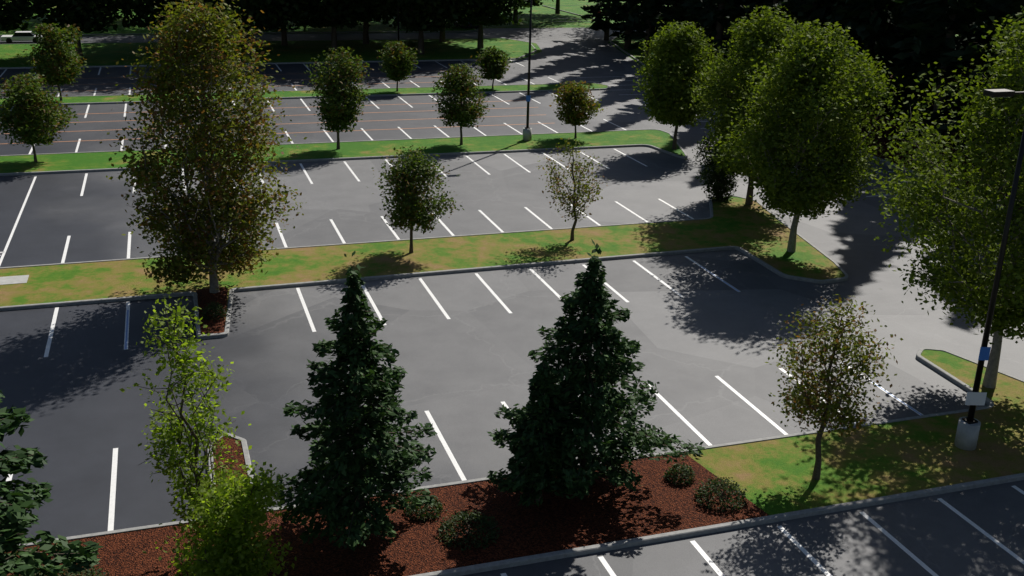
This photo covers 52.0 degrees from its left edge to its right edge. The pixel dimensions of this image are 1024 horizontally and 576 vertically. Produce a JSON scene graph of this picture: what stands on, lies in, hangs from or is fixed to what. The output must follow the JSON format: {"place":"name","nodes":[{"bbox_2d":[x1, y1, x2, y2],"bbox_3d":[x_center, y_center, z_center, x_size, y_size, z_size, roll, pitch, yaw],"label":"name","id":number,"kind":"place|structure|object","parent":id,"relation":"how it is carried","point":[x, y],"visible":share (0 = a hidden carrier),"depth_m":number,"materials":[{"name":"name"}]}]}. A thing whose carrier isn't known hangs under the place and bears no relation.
{"place":"outdoors","nodes":[
{"label":"outdoors","id":0,"kind":"place"},
{"bbox_2d":[0,6,474,34],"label":"lawn","id":1,"kind":"structure","parent":0,"point":[373,26],"depth_m":143.86,"materials":[{"name":"green plant"}]},
{"bbox_2d":[0,38,534,66],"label":"lawn","id":2,"kind":"structure","parent":0,"point":[101,54],"depth_m":121.48,"materials":[{"name":"green plant"}]},
{"bbox_2d":[0,0,49,32],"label":"tree","id":3,"kind":"object","parent":2,"relation":"on","point":[10,19],"visible":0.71,"depth_m":108.26,"materials":[{"name":"green plant"}]},
{"bbox_2d":[0,0,142,58],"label":"tree","id":4,"kind":"object","parent":2,"relation":"on","point":[78,13],"visible":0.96,"depth_m":107.70,"materials":[{"name":"green plant"}]},
{"bbox_2d":[83,0,207,52],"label":"tree","id":5,"kind":"object","parent":2,"relation":"on","point":[145,9],"visible":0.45,"depth_m":112.92,"materials":[{"name":"green plant"}]},
{"bbox_2d":[178,0,325,56],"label":"tree","id":6,"kind":"object","parent":2,"relation":"on","point":[268,19],"visible":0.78,"depth_m":112.64,"materials":[{"name":"green plant"}]},
{"bbox_2d":[260,1,320,45],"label":"tree","id":7,"kind":"object","parent":2,"relation":"on","point":[284,42],"visible":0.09,"depth_m":125.89,"materials":[{"name":"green plant"}]},
{"bbox_2d":[281,0,406,51],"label":"tree","id":8,"kind":"object","parent":2,"relation":"on","point":[330,10],"visible":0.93,"depth_m":118.44,"materials":[{"name":"green plant"}]},
{"bbox_2d":[321,0,409,43],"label":"tree","id":9,"kind":"object","parent":2,"relation":"on","point":[365,34],"visible":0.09,"depth_m":129.06,"materials":[{"name":"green plant"}]},
{"bbox_2d":[349,0,491,54],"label":"tree","id":10,"kind":"object","parent":2,"relation":"on","point":[417,15],"visible":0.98,"depth_m":117.52,"materials":[{"name":"green plant"}]},
{"bbox_2d":[399,0,466,41],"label":"tree","id":11,"kind":"object","parent":2,"relation":"on","point":[442,37],"visible":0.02,"depth_m":133.28,"materials":[{"name":"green plant"}]},
{"bbox_2d":[444,0,539,48],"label":"tree","id":12,"kind":"object","parent":2,"relation":"on","point":[480,13],"visible":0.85,"depth_m":125.11,"materials":[{"name":"green plant"}]},
{"bbox_2d":[0,0,641,65],"bbox_3d":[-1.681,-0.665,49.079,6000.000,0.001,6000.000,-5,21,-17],"label":"terrain","id":13,"kind":"structure","parent":0,"point":[542,16],"depth_m":165.36,"materials":[{"name":"green plant"}]},
{"bbox_2d":[0,28,477,35],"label":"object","id":14,"kind":"structure","parent":13,"relation":"on","point":[475,30],"depth_m":140.21,"materials":[{"name":"plant"}]},
{"bbox_2d":[0,38,536,68],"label":"lawn kerb","id":15,"kind":"structure","parent":13,"relation":"on","point":[285,62],"depth_m":115.25,"materials":[{"name":"concrete"}]},
{"bbox_2d":[507,0,552,22],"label":"tree","id":16,"kind":"object","parent":13,"relation":"on","point":[526,4],"visible":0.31,"depth_m":156.78,"materials":[{"name":"green plant"}]},
{"bbox_2d":[555,0,559,13],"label":"tree","id":17,"kind":"object","parent":13,"relation":"on","point":[557,9],"visible":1,"depth_m":174.04,"materials":[{"name":"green plant"}]},
{"bbox_2d":[551,18,592,21],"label":"exit guard rail","id":18,"kind":"object","parent":13,"relation":"on","point":[568,21],"visible":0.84,"depth_m":157.11,"materials":[{"name":"silver metal"}]},
{"bbox_2d":[542,5,612,23],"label":"curb","id":19,"kind":"structure","parent":13,"relation":"on","point":[564,11],"depth_m":179.06,"materials":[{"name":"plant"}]},
{"bbox_2d":[592,0,661,48],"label":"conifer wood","id":20,"kind":"object","parent":13,"relation":"on","point":[617,18],"visible":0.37,"depth_m":129.55,"materials":[{"name":"green plant"}]},
{"bbox_2d":[689,85,1005,208],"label":"curb","id":21,"kind":"structure","parent":13,"relation":"on","point":[888,162],"depth_m":72.58,"materials":[{"name":"concrete"}]},
{"bbox_2d":[0,28,1023,575],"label":"asphalt car park","id":22,"kind":"structure","parent":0,"point":[470,366],"depth_m":43.09,"materials":[{"name":"grey asphalt"}]},
{"bbox_2d":[0,31,42,42],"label":"car","id":23,"kind":"object","parent":22,"relation":"on","point":[23,36],"visible":0.77,"depth_m":122.93,"materials":[{"name":"white paint"}]},
{"bbox_2d":[0,71,546,143],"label":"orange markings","id":24,"kind":"object","parent":22,"relation":"on","point":[285,115],"visible":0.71,"depth_m":85.22,"materials":[{"name":"paint"}]},
{"bbox_2d":[0,83,608,106],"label":"island kerb","id":25,"kind":"structure","parent":22,"relation":"on","point":[126,102],"depth_m":94.92,"materials":[{"name":"concrete"}]},
{"bbox_2d":[0,83,607,104],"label":"island top","id":26,"kind":"structure","parent":25,"relation":"on","point":[87,99],"depth_m":95.70,"materials":[{"name":"green plant"}]},
{"bbox_2d":[17,23,90,100],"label":"tree","id":27,"kind":"object","parent":26,"relation":"on","point":[52,67],"visible":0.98,"depth_m":86.04,"materials":[{"name":"green plant"}]},
{"bbox_2d":[377,40,420,91],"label":"tree","id":28,"kind":"object","parent":26,"relation":"on","point":[398,66],"visible":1,"depth_m":95.32,"materials":[{"name":"green plant"}]},
{"bbox_2d":[470,45,512,88],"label":"tree","id":29,"kind":"object","parent":26,"relation":"on","point":[492,61],"visible":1,"depth_m":98.07,"materials":[{"name":"green plant"}]},
{"bbox_2d":[0,129,687,175],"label":"island kerb","id":30,"kind":"structure","parent":22,"relation":"on","point":[346,158],"depth_m":72.82,"materials":[{"name":"concrete"}]},
{"bbox_2d":[0,130,684,172],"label":"island top","id":31,"kind":"structure","parent":30,"relation":"on","point":[100,160],"depth_m":73.93,"materials":[{"name":"green plant"}]},
{"bbox_2d":[0,72,80,161],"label":"tree","id":32,"kind":"object","parent":31,"relation":"on","point":[25,119],"visible":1,"depth_m":65.41,"materials":[{"name":"green plant"}]},
{"bbox_2d":[301,47,375,148],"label":"tree","id":33,"kind":"object","parent":31,"relation":"on","point":[337,95],"visible":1,"depth_m":71.34,"materials":[{"name":"green plant"}]},
{"bbox_2d":[431,63,494,144],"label":"tree","id":34,"kind":"object","parent":31,"relation":"on","point":[461,88],"visible":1,"depth_m":73.79,"materials":[{"name":"green plant"}]},
{"bbox_2d":[549,80,603,137],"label":"tree","id":35,"kind":"object","parent":31,"relation":"on","point":[573,96],"visible":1,"depth_m":77.03,"materials":[{"name":"green plant"}]},
{"bbox_2d":[631,19,719,148],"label":"tree","id":36,"kind":"object","parent":31,"relation":"on","point":[676,60],"visible":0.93,"depth_m":72.81,"materials":[{"name":"green plant"}]},
{"bbox_2d":[0,196,848,338],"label":"island kerb","id":37,"kind":"structure","parent":22,"relation":"on","point":[232,291],"depth_m":49.05,"materials":[{"name":"concrete"}]},
{"bbox_2d":[0,197,844,323],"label":"island top","id":38,"kind":"structure","parent":37,"relation":"on","point":[761,234],"depth_m":51.23,"materials":[{"name":"green plant"}]},
{"bbox_2d":[0,275,28,284],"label":"concrete pad","id":39,"kind":"object","parent":38,"relation":"on","point":[14,279],"visible":1,"depth_m":46.37,"materials":[{"name":"white concrete"}]},
{"bbox_2d":[196,287,227,333],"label":"island mulch","id":40,"kind":"object","parent":38,"relation":"on","point":[204,296],"visible":0.67,"depth_m":43.98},
{"bbox_2d":[99,0,307,292],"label":"columnar tree","id":41,"kind":"object","parent":40,"relation":"on","point":[200,231],"visible":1,"depth_m":42.54,"materials":[{"name":"green plant"}]},
{"bbox_2d":[199,301,227,321],"bbox_3d":[-12.143,0.923,42.688,1.241,0.793,1.116,-5,21,-17],"label":"shrub","id":42,"kind":"object","parent":40,"relation":"on","point":[215,308],"visible":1,"depth_m":42.55,"materials":[{"name":"green plant"}]},
{"bbox_2d":[366,145,463,252],"bbox_3d":[-4.760,-4.191,50.772,4.728,5.343,4.466,-5,21,-17],"label":"tree","id":43,"kind":"object","parent":38,"relation":"on","point":[406,181],"visible":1,"depth_m":50.08,"materials":[{"name":"green plant"}]},
{"bbox_2d":[536,137,608,240],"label":"tree","id":44,"kind":"object","parent":38,"relation":"on","point":[575,204],"visible":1,"depth_m":53.10,"materials":[{"name":"green plant"}]},
{"bbox_2d":[685,136,738,201],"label":"tree","id":45,"kind":"object","parent":38,"relation":"on","point":[722,183],"visible":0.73,"depth_m":61.80,"materials":[{"name":"green plant"}]},
{"bbox_2d":[680,5,830,204],"bbox_3d":[13.968,-10.316,60.145,8.644,11.451,8.312,-5,21,-17],"label":"tree","id":46,"kind":"object","parent":38,"relation":"on","point":[757,40],"visible":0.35,"depth_m":58.53,"materials":[{"name":"green plant"}]},
{"bbox_2d":[702,19,907,252],"bbox_3d":[13.883,-7.096,51.214,9.156,11.424,8.946,-5,21,-17],"label":"tree","id":47,"kind":"object","parent":38,"relation":"on","point":[826,158],"visible":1,"depth_m":49.70,"materials":[{"name":"green plant"}]},
{"bbox_2d":[0,60,1023,575],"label":"white markings","id":48,"kind":"object","parent":22,"relation":"on","point":[462,476],"visible":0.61,"depth_m":42.31,"materials":[{"name":"paint"}]},
{"bbox_2d":[19,348,1023,575],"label":"curb","id":49,"kind":"structure","parent":22,"relation":"on","point":[544,557],"depth_m":29.84,"materials":[{"name":"concrete"}]},
{"bbox_2d":[1,436,768,575],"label":"mulch bed","id":50,"kind":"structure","parent":49,"relation":"on","point":[606,511],"depth_m":28.63,"materials":[{"name":"brown wood"}]},
{"bbox_2d":[0,390,103,575],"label":"conifer","id":51,"kind":"object","parent":50,"relation":"on","point":[16,518],"visible":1,"depth_m":21.19,"materials":[{"name":"green plant"}]},
{"bbox_2d":[35,565,109,575],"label":"shrub","id":52,"kind":"object","parent":50,"relation":"on","point":[88,572],"visible":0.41,"depth_m":25.92,"materials":[{"name":"green plant"}]},
{"bbox_2d":[119,291,250,550],"bbox_3d":[-7.982,3.596,26.119,3.007,7.193,2.712,-5,21,-17],"label":"tree","id":53,"kind":"object","parent":50,"relation":"on","point":[176,421],"visible":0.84,"depth_m":25.71,"materials":[{"name":"green plant"}]},
{"bbox_2d":[143,445,296,575],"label":"shrub","id":54,"kind":"object","parent":50,"relation":"on","point":[240,515],"visible":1,"depth_m":24.96,"materials":[{"name":"green plant"}]},
{"bbox_2d":[264,251,436,550],"bbox_3d":[-4.009,3.005,26.759,4.405,8.063,4.858,9,21,20],"label":"conifer","id":55,"kind":"object","parent":50,"relation":"on","point":[348,425],"visible":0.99,"depth_m":26.55,"materials":[{"name":"green plant"}]},
{"bbox_2d":[401,492,446,521],"bbox_3d":[-2.486,6.106,29.377,1.270,0.631,1.247,-5,21,-17],"label":"shrub","id":56,"kind":"object","parent":50,"relation":"on","point":[424,510],"visible":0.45,"depth_m":29.10,"materials":[{"name":"green plant"}]},
{"bbox_2d":[435,510,501,550],"bbox_3d":[-1.169,6.480,28.341,1.867,0.637,1.763,-5,21,-17],"label":"shrub","id":57,"kind":"object","parent":50,"relation":"on","point":[479,518],"visible":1,"depth_m":28.18,"materials":[{"name":"green plant"}]},
{"bbox_2d":[486,349,592,506],"bbox_3d":[0.661,3.842,29.559,2.960,4.826,3.262,-5,21,-17],"label":"conifer","id":58,"kind":"object","parent":50,"relation":"on","point":[541,422],"visible":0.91,"depth_m":29.05,"materials":[{"name":"green plant"}]},
{"bbox_2d":[495,239,705,494],"bbox_3d":[2.598,2.306,29.844,5.504,7.619,5.909,-5,21,-17],"label":"conifer","id":59,"kind":"object","parent":50,"relation":"on","point":[587,374],"visible":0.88,"depth_m":29.16,"materials":[{"name":"green plant"}]},
{"bbox_2d":[663,461,694,485],"bbox_3d":[5.030,5.515,31.386,1.014,0.640,1.086,-5,21,-17],"label":"shrub","id":60,"kind":"object","parent":50,"relation":"on","point":[683,469],"visible":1,"depth_m":31.29,"materials":[{"name":"green plant"}]},
{"bbox_2d":[693,475,746,512],"bbox_3d":[6.051,5.876,30.333,1.624,0.751,1.668,-5,21,-17],"label":"shrub","id":61,"kind":"object","parent":50,"relation":"on","point":[715,484],"visible":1,"depth_m":30.12,"materials":[{"name":"green plant"}]},
{"bbox_2d":[685,350,1023,514],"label":"grass","id":62,"kind":"structure","parent":49,"relation":"on","point":[773,477],"depth_m":32.93,"materials":[{"name":"green plant"}]},
{"bbox_2d":[765,294,902,479],"bbox_3d":[9.207,3.038,30.686,3.768,5.999,3.679,6,20,13],"label":"tree","id":63,"kind":"object","parent":62,"relation":"on","point":[809,398],"visible":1,"depth_m":30.11,"materials":[{"name":"green plant"}]},
{"bbox_2d":[860,5,1023,388],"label":"tree","id":64,"kind":"object","parent":62,"relation":"on","point":[955,280],"visible":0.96,"depth_m":35.63,"materials":[{"name":"green plant"}]},
{"bbox_2d":[954,89,1023,450],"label":"light pole","id":65,"kind":"object","parent":62,"relation":"on","point":[967,431],"visible":1,"depth_m":32.57,"materials":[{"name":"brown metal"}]},
{"bbox_2d":[125,266,921,414],"bbox_3d":[-0.831,2.661,39.842,26.310,0.001,17.200,-5,21,-17],"label":"parking line","id":66,"kind":"object","parent":22,"relation":"on","point":[701,266],"visible":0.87,"depth_m":41.23,"materials":[{"name":"paint"}]},
{"bbox_2d":[579,0,625,39],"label":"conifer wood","id":67,"kind":"object","parent":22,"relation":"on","point":[600,23],"visible":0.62,"depth_m":138.59,"materials":[{"name":"green plant"}]},
{"bbox_2d":[523,0,531,140],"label":"lamp post","id":68,"kind":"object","parent":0,"point":[527,132],"depth_m":76.30,"materials":[{"name":"brown metal"}]},
{"bbox_2d":[544,5,665,22],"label":"lawn","id":69,"kind":"structure","parent":0,"point":[576,9],"depth_m":184.54,"materials":[{"name":"green plant"}]},
{"bbox_2d":[721,71,1023,210],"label":"forest floor","id":70,"kind":"structure","parent":0,"point":[883,140],"depth_m":79.22,"materials":[{"name":"green plant"}]},
{"bbox_2d":[610,34,652,67],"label":"lawn kerb","id":71,"kind":"structure","parent":70,"relation":"on","point":[627,53],"depth_m":128.12,"materials":[{"name":"concrete"}]},
{"bbox_2d":[612,31,957,66],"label":"lawn","id":72,"kind":"structure","parent":71,"relation":"on","point":[635,53],"depth_m":131.11,"materials":[{"name":"green plant"}]},
{"bbox_2d":[623,0,668,31],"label":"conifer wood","id":73,"kind":"object","parent":70,"relation":"on","point":[656,4],"visible":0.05,"depth_m":135.81,"materials":[{"name":"green plant"}]},
{"bbox_2d":[616,0,681,59],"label":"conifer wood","id":74,"kind":"object","parent":70,"relation":"on","point":[647,8],"visible":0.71,"depth_m":119.16,"materials":[{"name":"green plant"}]},
{"bbox_2d":[650,0,732,70],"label":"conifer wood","id":75,"kind":"object","parent":70,"relation":"on","point":[677,15],"visible":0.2,"depth_m":112.86,"materials":[{"name":"green plant"}]},
{"bbox_2d":[668,1,742,49],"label":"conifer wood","id":76,"kind":"object","parent":70,"relation":"on","point":[683,19],"visible":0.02,"depth_m":120.63,"materials":[{"name":"green plant"}]},
{"bbox_2d":[680,0,750,74],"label":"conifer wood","id":77,"kind":"object","parent":70,"relation":"on","point":[711,15],"visible":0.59,"depth_m":104.12,"materials":[{"name":"green plant"}]},
{"bbox_2d":[722,6,736,50],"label":"conifer wood","id":78,"kind":"object","parent":70,"relation":"on","point":[724,39],"visible":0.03,"depth_m":128.29,"materials":[{"name":"green plant"}]},
{"bbox_2d":[715,0,763,63],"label":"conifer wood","id":79,"kind":"object","parent":70,"relation":"on","point":[747,2],"visible":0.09,"depth_m":113.61,"materials":[{"name":"green plant"}]},
{"bbox_2d":[721,0,808,71],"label":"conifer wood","id":80,"kind":"object","parent":70,"relation":"on","point":[753,6],"visible":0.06,"depth_m":95.78,"materials":[{"name":"green plant"}]},
{"bbox_2d":[749,0,824,23],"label":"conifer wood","id":81,"kind":"object","parent":70,"relation":"on","point":[758,11],"visible":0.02,"depth_m":106.18,"materials":[{"name":"green plant"}]},
{"bbox_2d":[773,0,865,95],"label":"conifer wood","id":82,"kind":"object","parent":70,"relation":"on","point":[800,9],"visible":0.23,"depth_m":86.37,"materials":[{"name":"green plant"}]},
{"bbox_2d":[796,0,855,46],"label":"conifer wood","id":83,"kind":"object","parent":70,"relation":"on","point":[820,6],"visible":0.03,"depth_m":98.39,"materials":[{"name":"green plant"}]},
{"bbox_2d":[821,4,910,88],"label":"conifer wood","id":84,"kind":"object","parent":70,"relation":"on","point":[895,28],"visible":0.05,"depth_m":87.45,"materials":[{"name":"green plant"}]},
{"bbox_2d":[818,0,918,133],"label":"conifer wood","id":85,"kind":"object","parent":70,"relation":"on","point":[870,34],"visible":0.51,"depth_m":80.48,"materials":[{"name":"green plant"}]},
{"bbox_2d":[885,2,980,95],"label":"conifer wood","id":86,"kind":"object","parent":70,"relation":"on","point":[914,92],"visible":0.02,"depth_m":93.82,"materials":[{"name":"green plant"}]},
{"bbox_2d":[872,0,995,127],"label":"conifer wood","id":87,"kind":"object","parent":70,"relation":"on","point":[931,63],"visible":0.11,"depth_m":81.95,"materials":[{"name":"green plant"}]},
{"bbox_2d":[880,0,1000,158],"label":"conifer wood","id":88,"kind":"object","parent":70,"relation":"on","point":[936,44],"visible":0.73,"depth_m":70.89,"materials":[{"name":"green plant"}]},
{"bbox_2d":[934,0,1023,188],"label":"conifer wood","id":89,"kind":"object","parent":70,"relation":"on","point":[1012,8],"visible":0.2,"depth_m":65.67,"materials":[{"name":"green plant"}]},
{"bbox_2d":[963,0,1022,146],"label":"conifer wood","id":90,"kind":"object","parent":70,"relation":"on","point":[989,37],"depth_m":73.29,"materials":[{"name":"green plant"}]}
]}

